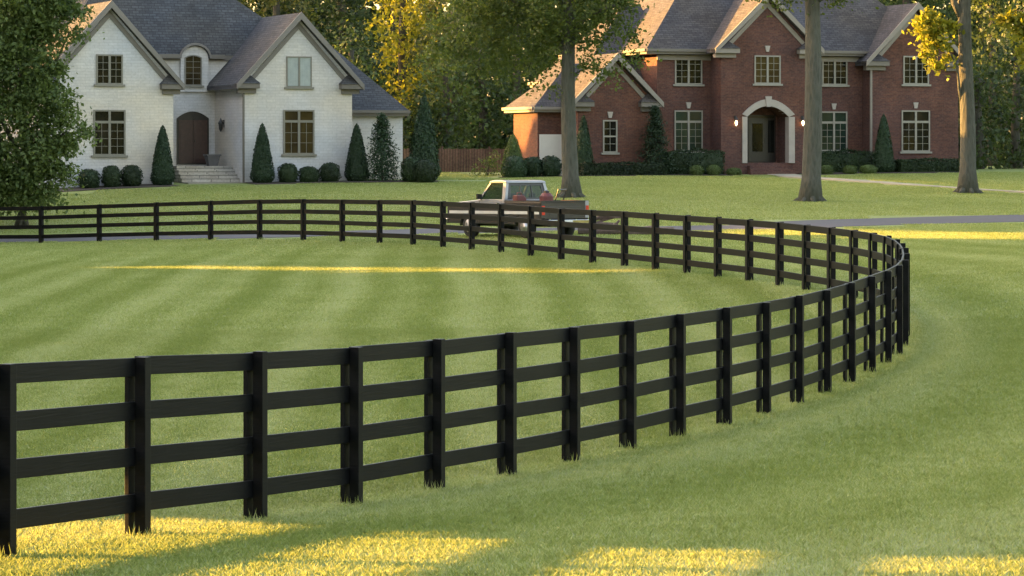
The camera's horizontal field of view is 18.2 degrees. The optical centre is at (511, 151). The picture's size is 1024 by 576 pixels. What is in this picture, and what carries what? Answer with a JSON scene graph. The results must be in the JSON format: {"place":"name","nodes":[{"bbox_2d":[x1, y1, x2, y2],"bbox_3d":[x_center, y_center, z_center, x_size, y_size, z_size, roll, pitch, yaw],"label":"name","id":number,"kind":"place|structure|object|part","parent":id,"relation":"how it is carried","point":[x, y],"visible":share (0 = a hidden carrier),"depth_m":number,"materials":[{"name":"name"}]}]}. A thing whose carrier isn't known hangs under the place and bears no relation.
{"place":"outdoors","nodes":[
{"label":"outdoors","id":0,"kind":"place"},
{"bbox_2d":[0,242,1023,330],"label":"grass","id":1,"kind":"structure","parent":0,"point":[986,258],"depth_m":69.08,"materials":[{"name":"green plant"}]},
{"bbox_2d":[0,171,1023,262],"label":"grass","id":2,"kind":"structure","parent":0,"point":[181,249],"depth_m":124.94,"materials":[{"name":"green plant"}]},
{"bbox_2d":[0,165,1023,575],"bbox_3d":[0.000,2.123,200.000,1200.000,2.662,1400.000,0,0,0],"label":"ground","id":3,"kind":"structure","parent":0,"point":[204,217],"depth_m":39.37,"materials":[{"name":"green plant"}]},
{"bbox_2d":[0,0,104,224],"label":"broadleaf tree","id":4,"kind":"object","parent":3,"relation":"on","point":[30,164],"visible":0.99,"depth_m":125.28,"materials":[{"name":"green plant"}]},
{"bbox_2d":[35,184,176,191],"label":"planting bed","id":5,"kind":"object","parent":3,"relation":"on","point":[107,188],"visible":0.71,"depth_m":140.71,"materials":[{"name":"brown soil"}]},
{"bbox_2d":[76,169,101,187],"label":"boxwood","id":6,"kind":"object","parent":5,"relation":"on","point":[92,179],"visible":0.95,"depth_m":140.57,"materials":[{"name":"green plant"}]},
{"bbox_2d":[100,165,122,186],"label":"boxwood","id":7,"kind":"object","parent":5,"relation":"on","point":[111,176],"visible":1,"depth_m":140.98,"materials":[{"name":"green plant"}]},
{"bbox_2d":[120,165,144,185],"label":"boxwood","id":8,"kind":"object","parent":5,"relation":"on","point":[132,175],"visible":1,"depth_m":141.30,"materials":[{"name":"green plant"}]},
{"bbox_2d":[150,125,174,184],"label":"conical arborvitae","id":9,"kind":"object","parent":5,"relation":"on","point":[163,171],"visible":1,"depth_m":141.97,"materials":[{"name":"green plant"}]},
{"bbox_2d":[0,0,409,187],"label":"white stone house","id":10,"kind":"structure","parent":3,"relation":"on","point":[188,74],"depth_m":145.56,"materials":[{"name":"grey stone"}]},
{"bbox_2d":[94,54,124,86],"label":"window","id":11,"kind":"structure","parent":10,"relation":"in","point":[109,67],"depth_m":142.10,"materials":[{"name":"white glass"}]},
{"bbox_2d":[91,110,127,156],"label":"window","id":12,"kind":"structure","parent":10,"relation":"in","point":[112,130],"depth_m":142.10,"materials":[{"name":"white glass"}]},
{"bbox_2d":[177,111,208,163],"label":"door","id":13,"kind":"structure","parent":10,"relation":"in","point":[192,127],"depth_m":148.26,"materials":[{"name":"brown wood"}]},
{"bbox_2d":[185,55,203,87],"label":"window","id":14,"kind":"structure","parent":10,"relation":"in","point":[193,63],"depth_m":148.19,"materials":[{"name":"orange glass"}]},
{"bbox_2d":[203,154,221,165],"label":"planter","id":15,"kind":"object","parent":10,"relation":"on","point":[211,159],"visible":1,"depth_m":146.72,"materials":[{"name":"grey stone"}]},
{"bbox_2d":[218,118,223,131],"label":"wall lantern","id":16,"kind":"object","parent":10,"relation":"attached to","point":[221,124],"depth_m":147.25,"materials":[{"name":"black metal"}]},
{"bbox_2d":[284,56,313,88],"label":"window","id":17,"kind":"structure","parent":10,"relation":"in","point":[298,69],"depth_m":145.43,"materials":[{"name":"white glass"}]},
{"bbox_2d":[281,110,316,155],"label":"window","id":18,"kind":"structure","parent":10,"relation":"in","point":[298,125],"depth_m":145.43,"materials":[{"name":"white glass"}]},
{"bbox_2d":[239,0,329,29],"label":"broadleaf tree","id":19,"kind":"object","parent":3,"relation":"on","point":[275,6],"visible":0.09,"depth_m":181.11,"materials":[{"name":"green plant"}]},
{"bbox_2d":[253,0,337,43],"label":"broadleaf tree","id":20,"kind":"object","parent":3,"relation":"on","point":[313,6],"visible":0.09,"depth_m":204.62,"materials":[{"name":"green plant"}]},
{"bbox_2d":[242,180,438,184],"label":"planting bed","id":21,"kind":"object","parent":3,"relation":"on","point":[371,181],"visible":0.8,"depth_m":144.27,"materials":[{"name":"brown soil"}]},
{"bbox_2d":[249,123,274,182],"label":"conical arborvitae","id":22,"kind":"object","parent":21,"relation":"on","point":[262,170],"visible":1,"depth_m":143.69,"materials":[{"name":"green plant"}]},
{"bbox_2d":[277,163,298,182],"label":"boxwood","id":23,"kind":"object","parent":21,"relation":"on","point":[287,173],"visible":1,"depth_m":144.03,"materials":[{"name":"green plant"}]},
{"bbox_2d":[298,166,319,181],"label":"boxwood","id":24,"kind":"object","parent":21,"relation":"on","point":[309,174],"visible":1,"depth_m":144.39,"materials":[{"name":"green plant"}]},
{"bbox_2d":[317,162,341,181],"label":"boxwood","id":25,"kind":"object","parent":21,"relation":"on","point":[329,171],"visible":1,"depth_m":144.75,"materials":[{"name":"green plant"}]},
{"bbox_2d":[344,123,369,180],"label":"conical arborvitae","id":26,"kind":"object","parent":21,"relation":"on","point":[356,166],"visible":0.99,"depth_m":145.26,"materials":[{"name":"green plant"}]},
{"bbox_2d":[360,112,403,181],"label":"young conifer","id":27,"kind":"object","parent":21,"relation":"on","point":[381,138],"visible":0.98,"depth_m":145.71,"materials":[{"name":"green plant"}]},
{"bbox_2d":[400,156,418,181],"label":"boxwood","id":28,"kind":"object","parent":21,"relation":"on","point":[407,169],"visible":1,"depth_m":145.04,"materials":[{"name":"green plant"}]},
{"bbox_2d":[409,95,441,177],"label":"conical evergreen tree","id":29,"kind":"object","parent":21,"relation":"on","point":[423,144],"visible":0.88,"depth_m":146.14,"materials":[{"name":"green plant"}]},
{"bbox_2d":[296,0,406,105],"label":"broadleaf tree","id":30,"kind":"object","parent":3,"relation":"on","point":[340,13],"visible":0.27,"depth_m":175.69,"materials":[{"name":"green plant"}]},
{"bbox_2d":[331,25,394,90],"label":"broadleaf tree","id":31,"kind":"object","parent":3,"relation":"on","point":[352,54],"visible":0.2,"depth_m":171.91,"materials":[{"name":"green plant"}]},
{"bbox_2d":[354,0,439,144],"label":"broadleaf tree","id":32,"kind":"object","parent":3,"relation":"on","point":[393,28],"visible":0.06,"depth_m":199.77,"materials":[{"name":"green plant"}]},
{"bbox_2d":[346,0,449,144],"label":"broadleaf tree","id":33,"kind":"object","parent":3,"relation":"on","point":[401,43],"visible":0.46,"depth_m":185.54,"materials":[{"name":"green plant"}]},
{"bbox_2d":[412,159,439,182],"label":"boxwood","id":34,"kind":"object","parent":3,"relation":"on","point":[424,171],"visible":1,"depth_m":144.62,"materials":[{"name":"green plant"}]},
{"bbox_2d":[400,80,460,153],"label":"broadleaf tree","id":35,"kind":"object","parent":3,"relation":"on","point":[407,132],"visible":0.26,"depth_m":170.63,"materials":[{"name":"green plant"}]},
{"bbox_2d":[399,37,491,148],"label":"broadleaf tree","id":36,"kind":"object","parent":3,"relation":"on","point":[446,87],"visible":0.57,"depth_m":172.82,"materials":[{"name":"green plant"}]},
{"bbox_2d":[392,0,510,147],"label":"broadleaf tree","id":37,"kind":"object","parent":3,"relation":"on","point":[429,34],"visible":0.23,"depth_m":182.77,"materials":[{"name":"green plant"}]},
{"bbox_2d":[403,147,504,171],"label":"board fence","id":38,"kind":"object","parent":3,"relation":"on","point":[458,160],"visible":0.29,"depth_m":166.99,"materials":[{"name":"brown wood"}]},
{"bbox_2d":[0,199,909,557],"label":"rail fence","id":39,"kind":"object","parent":3,"relation":"on","point":[140,453],"visible":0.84,"depth_m":32.06,"materials":[{"name":"black paint"}]},
{"bbox_2d":[406,3,506,162],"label":"broadleaf tree","id":40,"kind":"object","parent":3,"relation":"on","point":[461,83],"visible":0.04,"depth_m":204.71,"materials":[{"name":"green plant"}]},
{"bbox_2d":[430,24,525,168],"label":"broadleaf tree","id":41,"kind":"object","parent":3,"relation":"on","point":[486,142],"visible":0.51,"depth_m":175.69,"materials":[{"name":"green plant"}]},
{"bbox_2d":[469,149,500,175],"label":"wild shrub","id":42,"kind":"object","parent":3,"relation":"on","point":[489,161],"visible":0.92,"depth_m":158.00,"materials":[{"name":"green plant"}]},
{"bbox_2d":[502,155,527,177],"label":"round shrub","id":43,"kind":"object","parent":3,"relation":"on","point":[515,166],"visible":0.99,"depth_m":152.16,"materials":[{"name":"green plant"}]},
{"bbox_2d":[470,0,561,133],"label":"broadleaf tree","id":44,"kind":"object","parent":3,"relation":"on","point":[519,83],"visible":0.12,"depth_m":189.78,"materials":[{"name":"green plant"}]},
{"bbox_2d":[487,1,548,148],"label":"broadleaf tree","id":45,"kind":"object","parent":3,"relation":"on","point":[511,84],"visible":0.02,"depth_m":209.61,"materials":[{"name":"green plant"}]},
{"bbox_2d":[408,0,662,197],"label":"oak tree","id":46,"kind":"object","parent":3,"relation":"on","point":[552,20],"visible":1,"depth_m":130.77,"materials":[{"name":"green plant"}]},
{"bbox_2d":[75,0,1023,163],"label":"thicket","id":47,"kind":"object","parent":3,"relation":"on","point":[525,86],"visible":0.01,"depth_m":210.23,"materials":[{"name":"green plant"}]},
{"bbox_2d":[521,0,603,80],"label":"broadleaf tree","id":48,"kind":"object","parent":3,"relation":"on","point":[595,16],"visible":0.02,"depth_m":195.58,"materials":[{"name":"green plant"}]},
{"bbox_2d":[546,30,591,63],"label":"broadleaf tree","id":49,"kind":"object","parent":3,"relation":"on","point":[556,55],"visible":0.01,"depth_m":178.29,"materials":[{"name":"green plant"}]},
{"bbox_2d":[596,216,620,223],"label":"branch pile","id":50,"kind":"object","parent":3,"relation":"on","point":[601,219],"visible":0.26,"depth_m":102.46,"materials":[{"name":"brown plant"}]},
{"bbox_2d":[505,174,732,177],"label":"planting bed","id":51,"kind":"object","parent":3,"relation":"on","point":[645,175],"visible":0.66,"depth_m":153.78,"materials":[{"name":"brown soil"}]},
{"bbox_2d":[499,133,522,176],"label":"golden arborvitae","id":52,"kind":"object","parent":51,"relation":"on","point":[512,148],"visible":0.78,"depth_m":153.56,"materials":[{"name":"green plant"}]},
{"bbox_2d":[525,156,543,176],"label":"round shrub","id":53,"kind":"object","parent":51,"relation":"on","point":[534,166],"visible":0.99,"depth_m":153.11,"materials":[{"name":"green plant"}]},
{"bbox_2d":[540,155,561,175],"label":"round shrub","id":54,"kind":"object","parent":51,"relation":"on","point":[552,165],"visible":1,"depth_m":153.02,"materials":[{"name":"green plant"}]},
{"bbox_2d":[577,115,594,171],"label":"conical arborvitae","id":55,"kind":"object","parent":51,"relation":"on","point":[584,151],"visible":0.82,"depth_m":153.90,"materials":[{"name":"green plant"}]},
{"bbox_2d":[578,161,667,175],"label":"hedge","id":56,"kind":"object","parent":51,"relation":"on","point":[617,168],"visible":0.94,"depth_m":153.95,"materials":[{"name":"green plant"}]},
{"bbox_2d":[633,103,682,174],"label":"young conifer","id":57,"kind":"object","parent":51,"relation":"on","point":[655,128],"visible":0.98,"depth_m":155.14,"materials":[{"name":"green plant"}]},
{"bbox_2d":[660,147,725,174],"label":"hedge","id":58,"kind":"object","parent":51,"relation":"on","point":[684,160],"visible":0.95,"depth_m":156.21,"materials":[{"name":"green plant"}]},
{"bbox_2d":[689,165,704,174],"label":"shrub","id":59,"kind":"object","parent":51,"relation":"on","point":[696,170],"visible":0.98,"depth_m":154.97,"materials":[{"name":"green plant"}]},
{"bbox_2d":[706,164,720,174],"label":"shrub","id":60,"kind":"object","parent":51,"relation":"on","point":[712,169],"visible":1,"depth_m":155.27,"materials":[{"name":"green plant"}]},
{"bbox_2d":[725,167,741,174],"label":"shrub","id":61,"kind":"object","parent":51,"relation":"on","point":[733,171],"visible":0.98,"depth_m":155.63,"materials":[{"name":"green plant"}]},
{"bbox_2d":[578,220,673,234],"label":"fallen log","id":62,"kind":"object","parent":3,"relation":"on","point":[586,231],"visible":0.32,"depth_m":101.12,"materials":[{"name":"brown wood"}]},
{"bbox_2d":[502,0,958,175],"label":"red brick house","id":63,"kind":"structure","parent":3,"relation":"on","point":[713,73],"depth_m":158.75,"materials":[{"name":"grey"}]},
{"bbox_2d":[539,134,561,174],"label":"garage door","id":64,"kind":"structure","parent":63,"relation":"in","point":[549,144],"depth_m":155.76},
{"bbox_2d":[601,120,619,154],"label":"window","id":65,"kind":"structure","parent":63,"relation":"in","point":[610,127],"depth_m":155.26,"materials":[{"name":"white glass"}]},
{"bbox_2d":[673,60,704,85],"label":"window","id":66,"kind":"structure","parent":63,"relation":"in","point":[687,72],"depth_m":158.25,"materials":[{"name":"white glass"}]},
{"bbox_2d":[673,110,704,152],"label":"window","id":67,"kind":"structure","parent":63,"relation":"in","point":[688,124],"depth_m":158.25,"materials":[{"name":"white glass"}]},
{"bbox_2d":[734,116,737,126],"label":"wall lantern","id":68,"kind":"object","parent":63,"relation":"attached to","point":[735,119],"depth_m":157.56,"materials":[{"name":"white glass"}]},
{"bbox_2d":[747,115,775,162],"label":"door","id":69,"kind":"structure","parent":63,"relation":"in","point":[761,129],"depth_m":159.57,"materials":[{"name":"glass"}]},
{"bbox_2d":[752,55,782,85],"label":"window","id":70,"kind":"structure","parent":63,"relation":"in","point":[767,68],"depth_m":158.29,"materials":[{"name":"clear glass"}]},
{"bbox_2d":[822,62,849,86],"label":"window","id":71,"kind":"structure","parent":63,"relation":"in","point":[834,74],"depth_m":160.98,"materials":[{"name":"white glass"}]},
{"bbox_2d":[822,111,849,152],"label":"window","id":72,"kind":"structure","parent":63,"relation":"in","point":[834,123],"depth_m":160.98,"materials":[{"name":"white glass"}]},
{"bbox_2d":[901,56,930,85],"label":"window","id":73,"kind":"structure","parent":63,"relation":"in","point":[914,74],"depth_m":161.49,"materials":[{"name":"white glass"}]},
{"bbox_2d":[900,110,931,152],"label":"window","id":74,"kind":"structure","parent":63,"relation":"in","point":[915,124],"depth_m":161.49,"materials":[{"name":"white glass"}]},
{"bbox_2d":[743,0,892,201],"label":"oak tree","id":75,"kind":"object","parent":3,"relation":"on","point":[810,187],"visible":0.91,"depth_m":126.69,"materials":[{"name":"grey plant"}]},
{"bbox_2d":[800,172,958,174],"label":"planting bed","id":76,"kind":"object","parent":3,"relation":"on","point":[834,173],"visible":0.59,"depth_m":159.22,"materials":[{"name":"brown soil"}]},
{"bbox_2d":[821,165,834,173],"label":"shrub","id":77,"kind":"object","parent":76,"relation":"on","point":[826,169],"visible":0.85,"depth_m":157.34,"materials":[{"name":"green plant"}]},
{"bbox_2d":[821,148,873,171],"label":"hedge","id":78,"kind":"object","parent":76,"relation":"on","point":[839,160],"visible":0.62,"depth_m":160.05,"materials":[{"name":"green plant"}]},
{"bbox_2d":[842,165,857,173],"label":"shrub","id":79,"kind":"object","parent":76,"relation":"on","point":[849,169],"visible":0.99,"depth_m":157.79,"materials":[{"name":"green plant"}]},
{"bbox_2d":[859,164,877,173],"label":"shrub","id":80,"kind":"object","parent":76,"relation":"on","point":[869,169],"visible":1,"depth_m":158.09,"materials":[{"name":"green plant"}]},
{"bbox_2d":[872,114,895,171],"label":"conical arborvitae","id":81,"kind":"object","parent":76,"relation":"on","point":[883,159],"visible":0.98,"depth_m":159.42,"materials":[{"name":"green plant"}]},
{"bbox_2d":[893,157,959,171],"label":"hedge","id":82,"kind":"object","parent":76,"relation":"on","point":[935,164],"visible":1,"depth_m":160.31,"materials":[{"name":"green plant"}]},
{"bbox_2d":[768,174,1023,192],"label":"front walk","id":83,"kind":"structure","parent":3,"relation":"on","point":[831,179],"depth_m":147.13,"materials":[{"name":"concrete"}]},
{"bbox_2d":[878,0,957,42],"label":"broadleaf tree","id":84,"kind":"object","parent":3,"relation":"on","point":[941,3],"visible":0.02,"depth_m":195.87,"materials":[{"name":"green plant"}]},
{"bbox_2d":[901,0,983,193],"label":"oak tree","id":85,"kind":"object","parent":3,"relation":"on","point":[931,18],"visible":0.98,"depth_m":134.69,"materials":[{"name":"grey plant"}]},
{"bbox_2d":[958,102,989,169],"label":"broadleaf tree","id":86,"kind":"object","parent":3,"relation":"on","point":[978,149],"visible":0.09,"depth_m":167.90,"materials":[{"name":"green plant"}]},
{"bbox_2d":[933,0,1021,164],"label":"broadleaf tree","id":87,"kind":"object","parent":3,"relation":"on","point":[973,23],"visible":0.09,"depth_m":199.72,"materials":[{"name":"green plant"}]},
{"bbox_2d":[948,0,1021,165],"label":"broadleaf tree","id":88,"kind":"object","parent":3,"relation":"on","point":[989,30],"visible":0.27,"depth_m":189.72,"materials":[{"name":"green plant"}]},
{"bbox_2d":[958,51,1022,168],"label":"broadleaf tree","id":89,"kind":"object","parent":3,"relation":"on","point":[979,96],"visible":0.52,"depth_m":169.76,"materials":[{"name":"green plant"}]},
{"bbox_2d":[980,31,1023,168],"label":"broadleaf tree","id":90,"kind":"object","parent":3,"relation":"on","point":[1014,134],"visible":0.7,"depth_m":171.77,"materials":[{"name":"green plant"}]},
{"bbox_2d":[985,6,1023,74],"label":"oak tree","id":91,"kind":"object","parent":3,"relation":"on","point":[1004,20],"visible":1,"depth_m":133.95,"materials":[{"name":"yellow plant"}]},
{"bbox_2d":[985,0,1023,166],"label":"tree","id":92,"kind":"object","parent":3,"relation":"on","point":[1009,51],"visible":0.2,"depth_m":186.09,"materials":[{"name":"green plant"}]},
{"bbox_2d":[0,214,1023,242],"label":"driveway","id":93,"kind":"structure","parent":0,"point":[917,220],"depth_m":114.11,"materials":[{"name":"grey asphalt"}]},
{"bbox_2d":[446,180,588,237],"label":"pickup truck","id":94,"kind":"object","parent":93,"relation":"on","point":[507,198],"visible":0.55,"depth_m":99.82,"materials":[{"name":"grey paint"}]},
{"bbox_2d":[513,192,525,200],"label":"fuel can","id":95,"kind":"object","parent":94,"relation":"in","point":[521,197],"visible":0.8,"depth_m":99.49,"materials":[{"name":"red plastic"}]},
{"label":"rear window","id":96,"kind":"part","parent":94,"relation":"part of","materials":[{"name":"clear glass"}]},
{"bbox_2d":[540,189,566,202],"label":"lawn mower","id":97,"kind":"object","parent":94,"relation":"in","point":[546,195],"visible":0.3,"depth_m":99.32,"materials":[{"name":"red plastic"}]},
{"bbox_2d":[253,0,1021,145],"label":"sky","id":98,"kind":"structure","parent":0,"point":[376,5],"materials":[{"name":"white"}]}
]}

